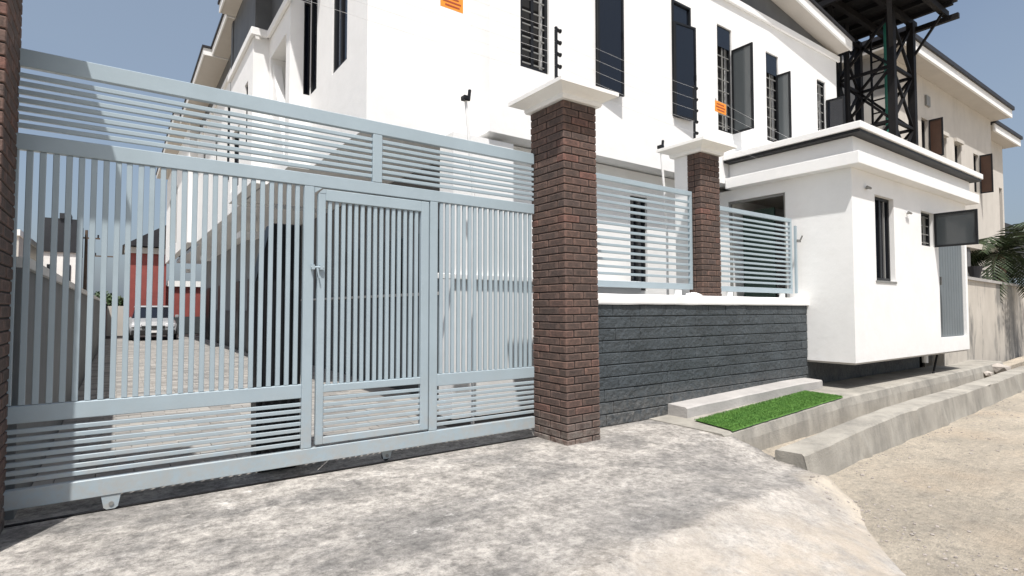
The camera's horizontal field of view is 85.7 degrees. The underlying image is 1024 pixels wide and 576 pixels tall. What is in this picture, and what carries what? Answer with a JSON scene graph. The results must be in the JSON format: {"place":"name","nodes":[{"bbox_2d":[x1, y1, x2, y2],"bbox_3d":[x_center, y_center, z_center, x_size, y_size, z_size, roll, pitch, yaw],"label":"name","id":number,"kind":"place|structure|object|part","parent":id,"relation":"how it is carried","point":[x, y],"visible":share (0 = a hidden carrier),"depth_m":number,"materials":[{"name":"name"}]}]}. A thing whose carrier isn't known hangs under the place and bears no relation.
{"place":"outdoors","nodes":[
{"label":"outdoors","id":0,"kind":"place"},
{"bbox_2d":[32,336,447,485],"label":"courtyard paving","id":1,"kind":"structure","parent":0,"point":[94,378],"depth_m":7.01,"materials":[{"name":"grey concrete"}]},
{"bbox_2d":[129,306,178,339],"bbox_3d":[-16.012,1.512,24.483,1.980,1.450,4.275,2,-3,-35],"label":"parked car","id":2,"kind":"object","parent":1,"relation":"on","point":[153,323],"visible":0.54,"depth_m":23.14,"materials":[{"name":"silver metal"}]},
{"bbox_2d":[156,21,327,352],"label":"townhouse","id":3,"kind":"structure","parent":1,"relation":"on","point":[211,70],"depth_m":16.90,"materials":[{"name":"white paint"}]},
{"bbox_2d":[205,288,210,339],"bbox_3d":[-13.136,1.111,23.831,0.028,2.200,1.100,2,-3,-35],"label":"door","id":4,"kind":"structure","parent":3,"relation":"in","point":[207,334],"depth_m":23.71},
{"bbox_2d":[217,286,219,342],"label":"door","id":5,"kind":"structure","parent":3,"relation":"in","point":[218,316],"depth_m":21.17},
{"bbox_2d":[227,107,229,179],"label":"window","id":6,"kind":"structure","parent":3,"relation":"in","point":[228,107],"depth_m":12.82,"materials":[{"name":"black glass"}]},
{"bbox_2d":[235,281,239,349],"bbox_3d":[-9.072,0.894,18.135,0.028,2.200,1.100,2,-3,-35],"label":"door","id":7,"kind":"structure","parent":3,"relation":"in","point":[237,299],"depth_m":17.86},
{"bbox_2d":[246,279,248,352],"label":"door","id":8,"kind":"structure","parent":3,"relation":"in","point":[247,279],"depth_m":16.42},
{"bbox_2d":[211,0,854,418],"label":"townhouse","id":9,"kind":"structure","parent":1,"relation":"on","point":[767,68],"depth_m":8.45,"materials":[{"name":"white paint"}]},
{"bbox_2d":[234,131,238,185],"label":"window","id":10,"kind":"structure","parent":9,"relation":"in","point":[235,160],"depth_m":10.92,"materials":[{"name":"black glass"}]},
{"bbox_2d":[303,2,310,94],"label":"window","id":11,"kind":"structure","parent":9,"relation":"in","point":[307,7],"depth_m":8.45,"materials":[{"name":"black glass"}]},
{"bbox_2d":[311,0,317,93],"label":"window","id":12,"kind":"structure","parent":9,"relation":"in","point":[314,6],"depth_m":8.43,"materials":[{"name":"black glass"}]},
{"bbox_2d":[315,257,326,297],"bbox_3d":[-4.306,-0.222,12.484,0.032,0.902,0.900,2,-3,-35],"label":"door","id":13,"kind":"structure","parent":9,"relation":"in","point":[325,257],"depth_m":12.20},
{"bbox_2d":[333,0,347,72],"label":"window","id":14,"kind":"structure","parent":9,"relation":"in","point":[340,18],"depth_m":7.46,"materials":[{"name":"black glass"}]},
{"bbox_2d":[345,249,359,296],"bbox_3d":[-3.145,-0.284,10.856,0.032,0.902,0.900,2,-3,-35],"label":"door","id":15,"kind":"structure","parent":9,"relation":"in","point":[352,261],"depth_m":10.80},
{"bbox_2d":[383,238,402,294],"bbox_3d":[-2.042,-0.343,9.310,0.032,0.902,0.900,2,-3,-35],"label":"door","id":16,"kind":"structure","parent":9,"relation":"in","point":[401,238],"depth_m":9.27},
{"bbox_2d":[418,229,438,292],"bbox_3d":[-1.229,-0.387,8.171,0.032,0.902,0.900,2,-3,-35],"label":"door","id":17,"kind":"structure","parent":9,"relation":"in","point":[438,229],"depth_m":8.40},
{"bbox_2d":[520,0,546,73],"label":"window","id":18,"kind":"structure","parent":9,"relation":"in","point":[529,9],"depth_m":7.46,"materials":[{"name":"black"}]},
{"bbox_2d":[595,0,624,96],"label":"window","id":19,"kind":"structure","parent":9,"relation":"in","point":[609,14],"depth_m":8.08,"materials":[{"name":"black glass"}]},
{"bbox_2d":[630,196,645,290],"bbox_3d":[2.021,-0.722,8.998,0.396,1.526,0.050,2,-3,-35],"label":"window","id":20,"kind":"structure","parent":9,"relation":"in","point":[633,278],"depth_m":9.02,"materials":[{"name":"black glass"}]},
{"bbox_2d":[671,0,696,120],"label":"window","id":21,"kind":"structure","parent":9,"relation":"in","point":[683,34],"depth_m":9.08,"materials":[{"name":"black glass"}]},
{"bbox_2d":[717,25,753,133],"bbox_3d":[3.892,-3.734,9.765,0.458,1.908,0.558,2,-3,-35],"label":"window","id":22,"kind":"structure","parent":9,"relation":"in","point":[741,57],"depth_m":9.87,"materials":[{"name":"black glass"}]},
{"bbox_2d":[766,53,791,141],"bbox_3d":[5.135,-3.717,10.733,0.446,1.748,0.423,2,-3,-35],"label":"window","id":23,"kind":"structure","parent":9,"relation":"in","point":[782,119],"depth_m":10.79,"materials":[{"name":"black glass"}]},
{"bbox_2d":[817,80,844,130],"bbox_3d":[6.790,-3.824,11.860,0.444,1.348,0.518,2,-3,-35],"label":"window","id":24,"kind":"structure","parent":9,"relation":"in","point":[835,107],"depth_m":11.95,"materials":[{"name":"black glass"}]},
{"bbox_2d":[251,223,301,472],"bbox_3d":[-1.948,0.474,4.553,0.360,2.000,0.260,2,-3,-35],"label":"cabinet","id":25,"kind":"object","parent":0,"point":[275,402],"visible":0.29,"depth_m":4.47,"materials":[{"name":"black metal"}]},
{"bbox_3d":[-1.879,0.686,4.473,0.260,1.330,0.013,2,-3,-35],"label":"door panel","id":26,"kind":"part","parent":25,"relation":"part of","materials":[{"name":"black metal"}]},
{"bbox_2d":[105,333,534,426],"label":"courtyard floor","id":27,"kind":"structure","parent":0,"point":[449,425],"depth_m":6.86,"materials":[{"name":"grey concrete"}]},
{"bbox_2d":[4,257,106,519],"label":"compound wall","id":28,"kind":"structure","parent":27,"relation":"on","point":[9,515],"depth_m":4.57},
{"bbox_2d":[106,306,122,335],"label":"side wall","id":29,"kind":"structure","parent":27,"relation":"on","point":[119,322],"depth_m":26.81,"materials":[{"name":"white paint"}]},
{"bbox_2d":[106,295,123,308],"bbox_3d":[-20.143,1.357,27.963,1.081,2.024,1.077,2,-3,-35],"label":"bush","id":30,"kind":"object","parent":27,"relation":"on","point":[120,300],"visible":0.42,"depth_m":27.80,"materials":[{"name":"green plant"}]},
{"bbox_2d":[122,225,200,333],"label":"red building","id":31,"kind":"structure","parent":27,"relation":"on","point":[155,280],"depth_m":28.61,"materials":[{"name":"paint"}]},
{"bbox_2d":[461,89,474,423],"bbox_3d":[-0.478,-0.340,6.051,0.167,3.741,0.080,2,-3,-35],"label":"lamp pole","id":32,"kind":"object","parent":27,"relation":"on","point":[465,98],"visible":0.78,"depth_m":6.09,"materials":[{"name":"white metal"}]},
{"bbox_2d":[657,140,668,294],"bbox_3d":[2.201,-0.277,7.960,0.187,3.761,0.080,2,-3,-35],"label":"lamp pole","id":33,"kind":"object","parent":27,"relation":"on","point":[664,193],"visible":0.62,"depth_m":8.01,"materials":[{"name":"white metal"}]},
{"bbox_2d":[0,419,905,575],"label":"driveway","id":34,"kind":"structure","parent":0,"point":[647,497],"depth_m":3.44,"materials":[{"name":"concrete"}]},
{"bbox_2d":[0,0,22,534],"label":"brick pillar","id":35,"kind":"structure","parent":34,"relation":"on","point":[10,29],"depth_m":3.15,"materials":[{"name":"brown brick"}]},
{"bbox_2d":[4,436,536,527],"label":"gate track","id":36,"kind":"structure","parent":34,"relation":"on","point":[118,507],"depth_m":4.02,"materials":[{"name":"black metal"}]},
{"bbox_2d":[3,48,534,511],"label":"sliding gate","id":37,"kind":"structure","parent":36,"relation":"on","point":[109,489],"depth_m":4.14,"materials":[{"name":"metal"}]},
{"bbox_2d":[311,189,428,444],"bbox_3d":[-1.169,0.229,4.631,1.036,2.027,0.079,2,-3,-35],"label":"pedestrian door","id":38,"kind":"structure","parent":37,"relation":"in","point":[356,199],"depth_m":4.63,"materials":[{"name":"paint"}]},
{"bbox_2d":[508,75,618,445],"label":"brick pillar","id":39,"kind":"structure","parent":34,"relation":"on","point":[560,110],"depth_m":5.44,"materials":[{"name":"brown brick"}]},
{"bbox_2d":[554,26,561,78],"bbox_3d":[0.472,-2.335,5.675,0.074,0.700,0.043,2,-3,-35],"label":"electric fence post","id":40,"kind":"object","parent":39,"relation":"on","point":[557,30],"visible":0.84,"depth_m":5.66,"materials":[{"name":"black metal"}]},
{"bbox_2d":[307,0,551,76],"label":"fence wire","id":41,"kind":"object","parent":40,"relation":"attached to","point":[419,36],"visible":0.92,"depth_m":4.74,"materials":[{"name":"grey metal"}]},
{"bbox_2d":[354,0,548,63],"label":"fence wire","id":42,"kind":"object","parent":40,"relation":"attached to","point":[445,30],"visible":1,"depth_m":4.91,"materials":[{"name":"grey metal"}]},
{"bbox_2d":[398,0,552,52],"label":"fence wire","id":43,"kind":"object","parent":40,"relation":"attached to","point":[473,26],"visible":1,"depth_m":5.09,"materials":[{"name":"grey metal"}]},
{"bbox_2d":[567,58,692,109],"bbox_3d":[1.508,-2.413,6.620,2.750,0.094,0.002,2,-3,-42],"label":"fence wire","id":44,"kind":"object","parent":40,"relation":"attached to","point":[628,85],"visible":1,"depth_m":6.46,"materials":[{"name":"grey metal"}]},
{"bbox_2d":[597,292,808,427],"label":"boundary wall","id":45,"kind":"structure","parent":34,"relation":"on","point":[658,354],"depth_m":6.96,"materials":[{"name":"dark stone cladding"},{"name":"white painted coping"}]},
{"bbox_2d":[596,173,692,294],"bbox_3d":[1.480,-0.606,6.647,2.175,1.380,0.040,2,-3,-35],"label":"slatted fence","id":46,"kind":"object","parent":45,"relation":"on","point":[677,287],"visible":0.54,"depth_m":6.75,"materials":[{"name":"metal"}]},
{"bbox_2d":[656,136,736,295],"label":"brick pillar","id":47,"kind":"structure","parent":45,"relation":"on","point":[696,165],"depth_m":7.30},
{"bbox_2d":[693,85,698,138],"bbox_3d":[2.504,-2.354,7.530,0.074,0.820,0.043,2,-3,-35],"label":"electric fence post","id":48,"kind":"object","parent":47,"relation":"on","point":[695,121],"visible":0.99,"depth_m":7.51,"materials":[{"name":"black metal"}]},
{"bbox_2d":[562,32,690,86],"bbox_3d":[1.508,-2.694,6.630,2.750,0.152,0.002,2,-3,-42],"label":"fence wire","id":49,"kind":"object","parent":48,"relation":"attached to","point":[623,60],"visible":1,"depth_m":6.43,"materials":[{"name":"grey metal"}]},
{"bbox_2d":[719,206,802,297],"bbox_3d":[3.683,-0.484,8.140,2.180,1.270,0.160,2,-3,-35],"label":"slatted fence","id":50,"kind":"object","parent":45,"relation":"on","point":[729,290],"visible":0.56,"depth_m":8.20,"materials":[{"name":"metal"}]},
{"bbox_2d":[17,0,1023,297],"label":"sky","id":51,"kind":"structure","parent":0,"point":[161,38],"materials":[{"name":"blue"}]},
{"bbox_2d":[719,120,982,382],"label":"guard house","id":52,"kind":"structure","parent":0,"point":[885,222],"depth_m":9.05,"materials":[{"name":"white paint"}]},
{"bbox_2d":[729,193,786,305],"bbox_3d":[4.407,-0.392,9.628,0.530,2.316,1.075,2,-3,-35],"label":"doorway","id":53,"kind":"structure","parent":52,"relation":"in","point":[769,211],"depth_m":9.89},
{"bbox_2d":[875,197,896,283],"bbox_3d":[5.973,-0.771,8.918,0.780,1.393,0.132,2,-3,-35],"label":"window","id":54,"kind":"structure","parent":52,"relation":"in","point":[881,205],"depth_m":9.03,"materials":[{"name":"black glass"}]},
{"bbox_2d":[921,209,978,246],"bbox_3d":[7.648,-1.067,9.778,0.648,0.620,0.812,2,-3,-35],"label":"window","id":55,"kind":"structure","parent":52,"relation":"in","point":[955,228],"depth_m":9.89,"materials":[{"name":"black glass"}]},
{"bbox_2d":[938,246,963,336],"bbox_3d":[8.470,-0.200,10.667,1.420,2.265,0.090,2,-3,-35],"label":"door","id":56,"kind":"structure","parent":52,"relation":"in","point":[950,258],"depth_m":10.69,"materials":[{"name":"grey metal"}]},
{"bbox_2d":[762,391,1023,575],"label":"road","id":57,"kind":"structure","parent":0,"point":[975,490],"depth_m":4.61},
{"bbox_2d":[804,401,1023,575],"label":"pebbles","id":58,"kind":"object","parent":57,"relation":"on","point":[932,534],"visible":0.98,"depth_m":4.17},
{"bbox_2d":[925,355,1011,366],"bbox_3d":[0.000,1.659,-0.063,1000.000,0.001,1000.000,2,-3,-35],"label":"ground","id":59,"kind":"structure","parent":0,"point":[930,362],"depth_m":17.32,"materials":[{"name":"grey concrete"}]},
{"bbox_2d":[16,229,36,260],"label":"pale building","id":60,"kind":"structure","parent":59,"relation":"on","point":[19,248],"depth_m":27.88,"materials":[{"name":"white paint"}]},
{"bbox_2d":[43,213,83,287],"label":"dark building","id":61,"kind":"structure","parent":59,"relation":"on","point":[47,241],"depth_m":31.06,"materials":[{"name":"paint"}]},
{"bbox_2d":[83,230,99,290],"bbox_3d":[-26.970,-0.518,34.855,1.400,6.300,0.222,2,-3,-35],"label":"utility pole","id":62,"kind":"object","parent":59,"relation":"on","point":[86,237],"visible":0.66,"depth_m":34.85,"materials":[{"name":"grey metal"}]},
{"bbox_2d":[94,291,111,297],"bbox_3d":[-24.413,1.360,32.906,1.280,2.397,1.254,2,-3,-35],"label":"bush","id":63,"kind":"object","parent":59,"relation":"on","point":[97,294],"visible":0.14,"depth_m":32.76,"materials":[{"name":"green plant"}]},
{"bbox_2d":[649,359,1002,449],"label":"verge slab","id":64,"kind":"structure","parent":59,"relation":"on","point":[864,395],"depth_m":7.88,"materials":[{"name":"concrete"}]},
{"bbox_2d":[668,378,822,417],"bbox_3d":[3.311,1.498,7.534,3.280,0.282,0.283,2,-3,-35],"label":"footing","id":65,"kind":"object","parent":64,"relation":"on","point":[694,407],"visible":0.76,"depth_m":7.19,"materials":[{"name":"grey concrete"}]},
{"bbox_2d":[694,390,842,430],"bbox_3d":[3.286,1.491,6.908,2.901,0.115,0.577,2,-3,-38],"label":"turf mat","id":66,"kind":"object","parent":64,"relation":"on","point":[745,416],"visible":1,"depth_m":6.72,"materials":[{"name":"green plant"}]},
{"bbox_2d":[932,276,1023,365],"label":"neighbour wall","id":67,"kind":"structure","parent":64,"relation":"on","point":[996,329],"depth_m":14.85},
{"bbox_2d":[967,266,982,277],"bbox_3d":[12.160,-0.394,14.493,0.338,0.345,0.338,2,-3,-35],"label":"planter pot","id":68,"kind":"object","parent":67,"relation":"on","point":[975,271],"visible":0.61,"depth_m":14.39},
{"bbox_2d":[966,244,1007,280],"bbox_3d":[13.620,0.351,16.379,4.000,3.150,0.860,2,-3,-35],"label":"porch","id":69,"kind":"object","parent":67,"relation":"attached to","point":[976,247],"visible":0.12,"depth_m":15.75,"materials":[{"name":"white paint"}]},
{"bbox_2d":[984,371,992,376],"bbox_3d":[9.989,1.804,11.584,0.233,0.132,0.155,2,-3,-35],"label":"rubble lump","id":70,"kind":"object","parent":64,"relation":"on","point":[987,373],"visible":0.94,"depth_m":11.53,"materials":[{"name":"white stone"}]},
{"bbox_2d":[992,363,1010,373],"bbox_3d":[10.724,1.786,12.149,0.390,0.277,0.403,2,-3,-35],"label":"rubble lump","id":71,"kind":"object","parent":64,"relation":"on","point":[998,367],"visible":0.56,"depth_m":12.02,"materials":[{"name":"grey stone"}]},
{"bbox_2d":[815,0,959,366],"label":"tank tower","id":72,"kind":"structure","parent":59,"relation":"on","point":[856,20],"depth_m":12.97,"materials":[{"name":"black metal"}]},
{"bbox_2d":[775,366,1023,475],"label":"kerb","id":73,"kind":"structure","parent":59,"relation":"on","point":[833,450],"depth_m":6.34,"materials":[{"name":"concrete"}]},
{"bbox_2d":[842,26,1022,279],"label":"neighbour house","id":74,"kind":"structure","parent":59,"relation":"on","point":[961,111],"depth_m":17.36,"materials":[{"name":"beige paint"}]},
{"bbox_2d":[921,117,943,155],"bbox_3d":[11.990,-4.347,15.868,0.539,1.100,0.548,2,-3,-35],"label":"window","id":75,"kind":"structure","parent":74,"relation":"in","point":[936,133],"depth_m":15.93,"materials":[{"name":"black"}]},
{"bbox_2d":[954,137,963,162],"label":"window","id":76,"kind":"structure","parent":74,"relation":"in","point":[957,140],"depth_m":17.59,"materials":[{"name":"glass"}]},
{"bbox_2d":[973,153,993,193],"bbox_3d":[15.675,-3.847,18.477,0.589,1.300,0.548,2,-3,-35],"label":"window","id":77,"kind":"structure","parent":74,"relation":"in","point":[985,161],"depth_m":18.55,"materials":[{"name":"black"}]},
{"bbox_2d":[970,222,1023,303],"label":"palm tree","id":78,"kind":"object","parent":59,"relation":"on","point":[1005,265],"visible":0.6,"depth_m":16.29,"materials":[{"name":"green plant"}]},
{"bbox_2d":[1002,356,1023,368],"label":"verge ground","id":79,"kind":"structure","parent":0,"point":[1015,362],"depth_m":14.47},
{"bbox_2d":[1005,223,1023,277],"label":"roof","id":80,"kind":"structure","parent":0,"point":[1006,224],"depth_m":28.52,"materials":[{"name":"grey"}]},
{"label":"fence wire","id":81,"kind":"object","parent":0,"visible":0},
{"bbox_2d":[440,0,462,13],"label":"warning sign","id":82,"kind":"object","parent":81,"relation":"hanging from","point":[456,5],"visible":1,"depth_m":4.92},
{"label":"fence wire","id":83,"kind":"object","parent":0,"visible":0},
{"bbox_2d":[715,98,725,114],"bbox_3d":[2.996,-2.604,7.928,0.270,0.190,0.012,4,-4,-35],"label":"warning sign","id":84,"kind":"object","parent":83,"relation":"hanging from","point":[720,107],"visible":1,"depth_m":7.92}
]}

